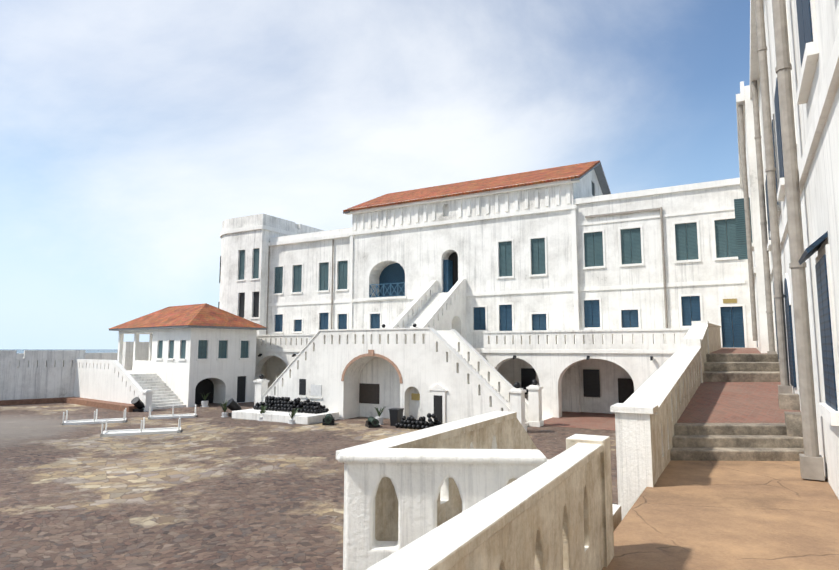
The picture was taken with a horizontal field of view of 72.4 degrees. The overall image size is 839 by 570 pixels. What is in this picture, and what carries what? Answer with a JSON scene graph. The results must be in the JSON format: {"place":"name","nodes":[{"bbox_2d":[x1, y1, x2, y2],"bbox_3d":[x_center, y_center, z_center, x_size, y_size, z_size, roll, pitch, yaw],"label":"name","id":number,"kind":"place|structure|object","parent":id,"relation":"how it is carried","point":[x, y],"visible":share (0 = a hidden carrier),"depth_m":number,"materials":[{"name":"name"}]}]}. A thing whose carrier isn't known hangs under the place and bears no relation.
{"place":"outdoors","nodes":[
{"label":"outdoors","id":0,"kind":"place"},
{"bbox_2d":[0,350,84,399],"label":"perimeter wall","id":1,"kind":"structure","parent":0,"point":[32,381],"depth_m":42.61,"materials":[{"name":"white paint"}]},
{"bbox_2d":[0,349,117,352],"bbox_3d":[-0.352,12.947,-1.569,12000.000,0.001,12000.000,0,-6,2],"label":"sea","id":2,"kind":"structure","parent":0,"point":[90,350],"depth_m":3124.49,"materials":[{"name":"liquid"}]},
{"bbox_2d":[7,342,148,369],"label":"wall slots","id":3,"kind":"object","parent":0,"point":[127,359],"depth_m":50.82,"materials":[{"name":"white paint"}]},
{"bbox_2d":[260,405,267,413],"bbox_3d":[-8.793,7.041,32.194,0.711,0.687,0.595,5,-8,-38],"label":"planter plant","id":4,"kind":"object","parent":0,"point":[263,408],"visible":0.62,"depth_m":32.14,"materials":[{"name":"green plant"}]},
{"bbox_2d":[289,408,300,418],"bbox_3d":[-6.690,6.893,30.892,0.979,0.697,0.442,4,-7,-31],"label":"planter plant","id":5,"kind":"object","parent":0,"point":[293,413],"visible":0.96,"depth_m":30.85,"materials":[{"name":"green plant"}]},
{"bbox_2d":[0,399,617,569],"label":"courtyard ground","id":6,"kind":"structure","parent":0,"point":[209,488],"depth_m":16.60,"materials":[{"name":"brown stone"}]},
{"bbox_2d":[0,397,137,411],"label":"low curb","id":7,"kind":"structure","parent":6,"relation":"on","point":[118,406],"depth_m":40.90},
{"bbox_2d":[61,408,126,424],"bbox_3d":[-17.692,7.165,31.315,3.000,0.688,1.200,3,-7,-23],"label":"metal rail stand","id":8,"kind":"object","parent":6,"relation":"on","point":[94,421],"visible":1,"depth_m":31.23,"materials":[{"name":"white paint"}]},
{"bbox_2d":[73,359,143,403],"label":"stair side wall","id":9,"kind":"structure","parent":6,"relation":"on","point":[109,380],"depth_m":40.79,"materials":[{"name":"white paint"}]},
{"bbox_2d":[131,397,144,411],"bbox_3d":[-17.991,7.641,36.817,0.675,0.944,1.063,-2,-7,21],"label":"mortar","id":10,"kind":"object","parent":6,"relation":"on","point":[137,402],"visible":0.98,"depth_m":36.57,"materials":[{"name":"black metal"}]},
{"bbox_2d":[100,416,180,436],"bbox_3d":[-13.267,6.743,27.480,3.400,0.688,1.300,2,-7,-20],"label":"metal rail stand","id":11,"kind":"object","parent":6,"relation":"on","point":[128,432],"visible":1,"depth_m":27.36,"materials":[{"name":"white paint"}]},
{"bbox_2d":[141,390,153,411],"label":"stair pillar","id":12,"kind":"structure","parent":6,"relation":"on","point":[147,398],"depth_m":36.96,"materials":[{"name":"white paint"}]},
{"bbox_2d":[130,373,185,409],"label":"staircase","id":13,"kind":"structure","parent":6,"relation":"on","point":[164,396],"depth_m":40.16,"materials":[{"name":"white concrete"}]},
{"bbox_2d":[148,404,196,418],"bbox_3d":[-14.469,7.424,33.669,2.600,0.688,1.100,3,-7,-22],"label":"metal rail stand","id":14,"kind":"object","parent":6,"relation":"on","point":[173,415],"visible":1,"depth_m":33.47,"materials":[{"name":"white paint"}]},
{"bbox_2d":[128,328,256,406],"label":"pavilion walls","id":15,"kind":"structure","parent":6,"relation":"on","point":[181,379],"depth_m":41.64,"materials":[{"name":"white paint"}]},
{"bbox_2d":[117,329,250,372],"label":"pavilion trim","id":16,"kind":"structure","parent":15,"relation":"attached to","point":[141,366],"depth_m":44.08,"materials":[{"name":"white paint"}]},
{"bbox_2d":[109,303,266,328],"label":"pavilion roof","id":17,"kind":"structure","parent":15,"relation":"on","point":[205,314],"depth_m":43.16,"materials":[{"name":"orange tile"}]},
{"bbox_2d":[109,325,266,330],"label":"roof eave","id":18,"kind":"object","parent":17,"relation":"attached to","point":[184,326],"depth_m":41.88,"materials":[{"name":"white paint"}]},
{"bbox_2d":[158,340,247,358],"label":"window shutters","id":19,"kind":"object","parent":15,"relation":"attached to","point":[202,349],"visible":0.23,"depth_m":41.67,"materials":[{"name":"teal wood"}]},
{"bbox_2d":[195,378,213,403],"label":"arched doorway","id":20,"kind":"structure","parent":15,"relation":"in","point":[204,386],"depth_m":42.10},
{"bbox_2d":[237,376,245,402],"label":"pavilion doors","id":21,"kind":"structure","parent":15,"relation":"in","point":[241,383],"depth_m":42.88,"materials":[{"name":"black wood"}]},
{"bbox_2d":[200,401,208,406],"bbox_3d":[-14.870,8.234,39.708,0.500,0.400,0.500,-5,-8,38],"label":"plant pot","id":22,"kind":"object","parent":6,"relation":"on","point":[204,403],"visible":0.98,"depth_m":39.53,"materials":[{"name":"white ceramic"}]},
{"bbox_2d":[226,398,240,416],"bbox_3d":[-10.995,7.295,34.248,1.205,1.070,0.765,5,-8,-38],"label":"mortar","id":23,"kind":"object","parent":6,"relation":"on","point":[232,405],"visible":0.62,"depth_m":33.99,"materials":[{"name":"black metal"}]},
{"bbox_2d":[219,214,323,378],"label":"tower walls","id":24,"kind":"structure","parent":6,"relation":"on","point":[233,245],"depth_m":51.26,"materials":[{"name":"white paint"}]},
{"bbox_2d":[232,409,338,424],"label":"low platform","id":25,"kind":"structure","parent":6,"relation":"on","point":[303,418],"depth_m":31.78,"materials":[{"name":"white concrete"}]},
{"bbox_2d":[253,396,328,413],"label":"cannonballs","id":26,"kind":"object","parent":25,"relation":"on","point":[273,403],"visible":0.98,"depth_m":32.91,"materials":[{"name":"black metal"}]},
{"bbox_2d":[322,417,334,424],"bbox_3d":[-4.840,7.222,30.510,0.612,0.398,1.058,1,-6,-6],"label":"bronze gun bed","id":27,"kind":"object","parent":6,"relation":"on","point":[328,420],"visible":0.77,"depth_m":30.20,"materials":[{"name":"black metal"}]},
{"bbox_2d":[324,414,332,423],"bbox_3d":[-4.843,7.119,30.549,0.540,0.423,1.102,1,-6,-6],"label":"cannon","id":28,"kind":"object","parent":27,"relation":"on","point":[329,416],"visible":0.83,"depth_m":30.02,"materials":[{"name":"green metal"}]},
{"bbox_2d":[365,420,379,427],"bbox_3d":[-2.401,7.130,29.567,0.578,0.376,0.999,2,-7,-18],"label":"bronze gun bed","id":29,"kind":"object","parent":6,"relation":"on","point":[368,424],"visible":0.81,"depth_m":29.32,"materials":[{"name":"black metal"}]},
{"bbox_2d":[368,416,378,425],"bbox_3d":[-2.410,7.032,29.602,0.510,0.400,1.041,2,-7,-18],"label":"cannon","id":30,"kind":"object","parent":29,"relation":"on","point":[371,419],"visible":0.77,"depth_m":29.16,"materials":[{"name":"green metal"}]},
{"bbox_2d":[375,416,383,424],"bbox_3d":[-2.138,7.219,30.489,0.450,0.400,0.450,-4,-7,29],"label":"planter pot","id":31,"kind":"object","parent":6,"relation":"on","point":[379,419],"visible":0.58,"depth_m":30.33,"materials":[{"name":"white ceramic"}]},
{"bbox_2d":[375,407,384,416],"bbox_3d":[-1.996,6.721,30.574,1.130,0.609,0.457,-2,-7,16],"label":"planter plant","id":32,"kind":"object","parent":31,"relation":"on","point":[378,412],"visible":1,"depth_m":30.49,"materials":[{"name":"green plant"}]},
{"bbox_2d":[389,408,403,425],"bbox_3d":[-1.213,6.939,30.121,0.561,0.876,0.654,-4,-7,29],"label":"wheelie bin","id":33,"kind":"object","parent":6,"relation":"on","point":[396,414],"visible":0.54,"depth_m":29.91,"materials":[{"name":"black plastic"}]},
{"bbox_2d":[253,327,543,431],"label":"gate pillars","id":34,"kind":"structure","parent":6,"relation":"on","point":[517,400],"depth_m":29.80,"materials":[{"name":"white paint"}]},
{"bbox_2d":[259,323,537,387],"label":"stair balls","id":35,"kind":"object","parent":34,"relation":"on","point":[516,384],"visible":0.75,"depth_m":30.15},
{"bbox_2d":[395,413,441,429],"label":"cannonballs","id":36,"kind":"object","parent":6,"relation":"on","point":[411,421],"visible":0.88,"depth_m":28.76,"materials":[{"name":"black metal"}]},
{"bbox_2d":[319,348,551,426],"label":"stair block","id":37,"kind":"structure","parent":6,"relation":"on","point":[342,397],"depth_m":33.05,"materials":[{"name":"white paint"}]},
{"bbox_2d":[359,383,378,403],"bbox_3d":[-2.957,6.402,33.809,1.400,1.150,0.071,-4,-7,29],"label":"wall panel","id":38,"kind":"object","parent":37,"relation":"attached to","point":[368,393],"visible":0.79,"depth_m":33.78,"materials":[{"name":"brown wood"}]},
{"bbox_2d":[341,350,402,382],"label":"arch trim","id":39,"kind":"structure","parent":37,"relation":"attached to","point":[370,353],"depth_m":32.02,"materials":[{"name":"brick"}]},
{"bbox_2d":[262,329,528,422],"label":"stair parapets","id":40,"kind":"object","parent":37,"relation":"on","point":[469,393],"visible":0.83,"depth_m":31.16,"materials":[{"name":"white paint"}]},
{"bbox_2d":[310,384,321,395],"bbox_3d":[-6.094,6.198,33.778,0.800,0.650,0.035,-4,-7,29],"label":"notice board","id":41,"kind":"object","parent":40,"relation":"attached to","point":[316,390],"visible":0.86,"depth_m":33.75,"materials":[{"name":"white"}]},
{"bbox_2d":[434,252,457,421],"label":"door","id":42,"kind":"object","parent":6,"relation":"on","point":[453,256],"visible":0.39,"depth_m":29.80,"materials":[{"name":"black"}]},
{"bbox_2d":[254,353,671,417],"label":"arcade wall","id":43,"kind":"structure","parent":6,"relation":"on","point":[550,370],"depth_m":33.70,"materials":[{"name":"white paint"}]},
{"bbox_2d":[258,354,653,359],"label":"wall lamps","id":44,"kind":"object","parent":43,"relation":"attached to","point":[514,357],"depth_m":34.66,"materials":[{"name":"black plastic"}]},
{"bbox_2d":[256,348,678,354],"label":"terrace slab","id":45,"kind":"structure","parent":43,"relation":"on","point":[547,349],"depth_m":33.38,"materials":[{"name":"white paint"}]},
{"bbox_2d":[256,328,689,347],"bbox_3d":[-0.271,3.727,38.752,34.100,1.050,0.420,-4,-7,29],"label":"terrace balustrade","id":46,"kind":"object","parent":43,"relation":"on","point":[502,339],"visible":0.58,"depth_m":33.63,"materials":[{"name":"white paint"}]},
{"bbox_2d":[388,279,466,340],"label":"stair walls","id":47,"kind":"structure","parent":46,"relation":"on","point":[448,308],"depth_m":38.94,"materials":[{"name":"white paint"}]},
{"bbox_2d":[405,292,456,330],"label":"stair steps","id":48,"kind":"structure","parent":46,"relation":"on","point":[426,310],"depth_m":39.45,"materials":[{"name":"white paint"}]},
{"bbox_2d":[336,411,621,569],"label":"parapet wall","id":49,"kind":"structure","parent":6,"relation":"on","point":[499,430],"depth_m":5.79,"materials":[{"name":"paint"}]},
{"bbox_2d":[337,448,548,569],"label":"parapet","id":50,"kind":"structure","parent":49,"relation":"on","point":[417,476],"depth_m":4.46,"materials":[{"name":"white paint"}]},
{"bbox_2d":[366,434,613,569],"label":"parapet","id":51,"kind":"structure","parent":49,"relation":"on","point":[555,513],"depth_m":3.44,"materials":[{"name":"paint"}]},
{"bbox_2d":[220,175,747,423],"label":"trim","id":52,"kind":"structure","parent":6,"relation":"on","point":[295,238],"depth_m":37.84,"materials":[{"name":"white paint"}]},
{"bbox_2d":[266,169,755,413],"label":"building walls","id":53,"kind":"structure","parent":6,"relation":"on","point":[419,255],"depth_m":38.58,"materials":[{"name":"white paint"}]},
{"bbox_2d":[369,282,404,296],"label":"rail","id":54,"kind":"object","parent":53,"relation":"attached to","point":[390,285],"visible":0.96,"depth_m":44.28,"materials":[{"name":"blue metal"}]},
{"bbox_2d":[218,181,599,396],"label":"dark openings","id":55,"kind":"object","parent":53,"relation":"attached to","point":[591,382],"visible":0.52,"depth_m":37.80,"materials":[{"name":"black"}]},
{"bbox_2d":[266,207,667,334],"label":"pipes","id":56,"kind":"object","parent":53,"relation":"attached to","point":[663,253],"visible":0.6,"depth_m":35.75,"materials":[{"name":"white metal"}]},
{"bbox_2d":[343,160,610,211],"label":"roof","id":57,"kind":"structure","parent":53,"relation":"on","point":[531,177],"depth_m":43.44,"materials":[{"name":"tile"}]},
{"bbox_2d":[343,162,610,213],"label":"fascia","id":58,"kind":"structure","parent":53,"relation":"attached to","point":[601,178],"depth_m":44.31,"materials":[{"name":"white wood"}]},
{"bbox_2d":[239,219,737,292],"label":"shutters","id":59,"kind":"object","parent":53,"relation":"attached to","point":[593,244],"visible":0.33,"depth_m":37.04,"materials":[{"name":"teal wood"}]},
{"bbox_2d":[275,260,744,347],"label":"windows","id":60,"kind":"structure","parent":53,"relation":"attached to","point":[393,273],"depth_m":38.16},
{"bbox_2d":[411,299,736,399],"bbox_3d":[8.828,3.502,31.909,18.563,5.600,0.418,0,-6,-4],"label":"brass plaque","id":61,"kind":"object","parent":53,"relation":"attached to","point":[415,396],"visible":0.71,"depth_m":31.09,"materials":[{"name":"brown metal"}]},
{"bbox_2d":[618,378,633,402],"bbox_3d":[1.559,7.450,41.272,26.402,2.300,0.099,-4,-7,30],"label":"wooden door","id":62,"kind":"structure","parent":6,"relation":"on","point":[625,389],"depth_m":34.93,"materials":[{"name":"brown wood"}]},
{"bbox_2d":[610,321,720,519],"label":"stair parapet","id":63,"kind":"structure","parent":6,"relation":"on","point":[649,412],"depth_m":8.67,"materials":[{"name":"paint"}]},
{"bbox_2d":[670,354,803,460],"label":"steps","id":64,"kind":"structure","parent":6,"relation":"on","point":[732,442],"depth_m":9.96,"materials":[{"name":"stone"}]},
{"bbox_2d":[778,393,802,436],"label":"stone blocks","id":65,"kind":"structure","parent":64,"relation":"on","point":[791,401],"depth_m":9.99,"materials":[{"name":"stone"}]},
{"bbox_2d":[677,348,800,422],"bbox_3d":[12.990,4.540,22.827,2.170,4.050,30.225,-4,-7,29],"label":"landing","id":66,"kind":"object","parent":6,"relation":"on","point":[733,402],"depth_m":12.53,"materials":[{"name":"brick"}]},
{"bbox_2d":[744,0,838,498],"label":"wing walls","id":67,"kind":"structure","parent":6,"relation":"on","point":[819,198],"depth_m":8.12,"materials":[{"name":"white paint"}]},
{"bbox_2d":[734,198,752,259],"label":"wing shutters","id":68,"kind":"object","parent":67,"relation":"attached to","point":[741,240],"visible":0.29,"depth_m":21.97,"materials":[{"name":"teal wood"}]},
{"bbox_2d":[738,0,824,480],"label":"wing pipes","id":69,"kind":"object","parent":67,"relation":"attached to","point":[811,463],"visible":0.92,"depth_m":8.67,"materials":[{"name":"grey metal"}]},
{"bbox_2d":[736,0,838,425],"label":"wing trim","id":70,"kind":"structure","parent":67,"relation":"attached to","point":[828,413],"depth_m":6.84,"materials":[{"name":"white paint"}]},
{"bbox_2d":[765,0,837,410],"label":"window shutters","id":71,"kind":"object","parent":67,"relation":"attached to","point":[805,31],"visible":0.29,"depth_m":7.09,"materials":[{"name":"blue wood"}]},
{"bbox_2d":[0,0,749,348],"label":"sky","id":72,"kind":"structure","parent":0,"point":[131,130],"materials":[{"name":"blue"}]},
{"bbox_2d":[543,411,615,430],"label":"arcade paving","id":73,"kind":"structure","parent":0,"point":[600,421],"depth_m":31.65,"materials":[{"name":"tile"}]},
{"bbox_2d":[602,460,838,569],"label":"walkway floor","id":74,"kind":"structure","parent":0,"point":[731,515],"depth_m":6.06,"materials":[{"name":"beige concrete"}]},
{"bbox_3d":[-11.496,7.662,33.830,0.360,0.250,0.360,-4,-7,29],"label":"planter pot","id":75,"kind":"object","parent":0,"visible":0},
{"bbox_2d":[220,400,227,412],"bbox_3d":[-11.575,7.171,33.886,0.946,0.739,0.588,-4,-7,29],"label":"planter plant","id":76,"kind":"object","parent":75,"relation":"in","point":[225,408],"visible":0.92,"depth_m":33.85,"materials":[{"name":"green plant"}]}
]}

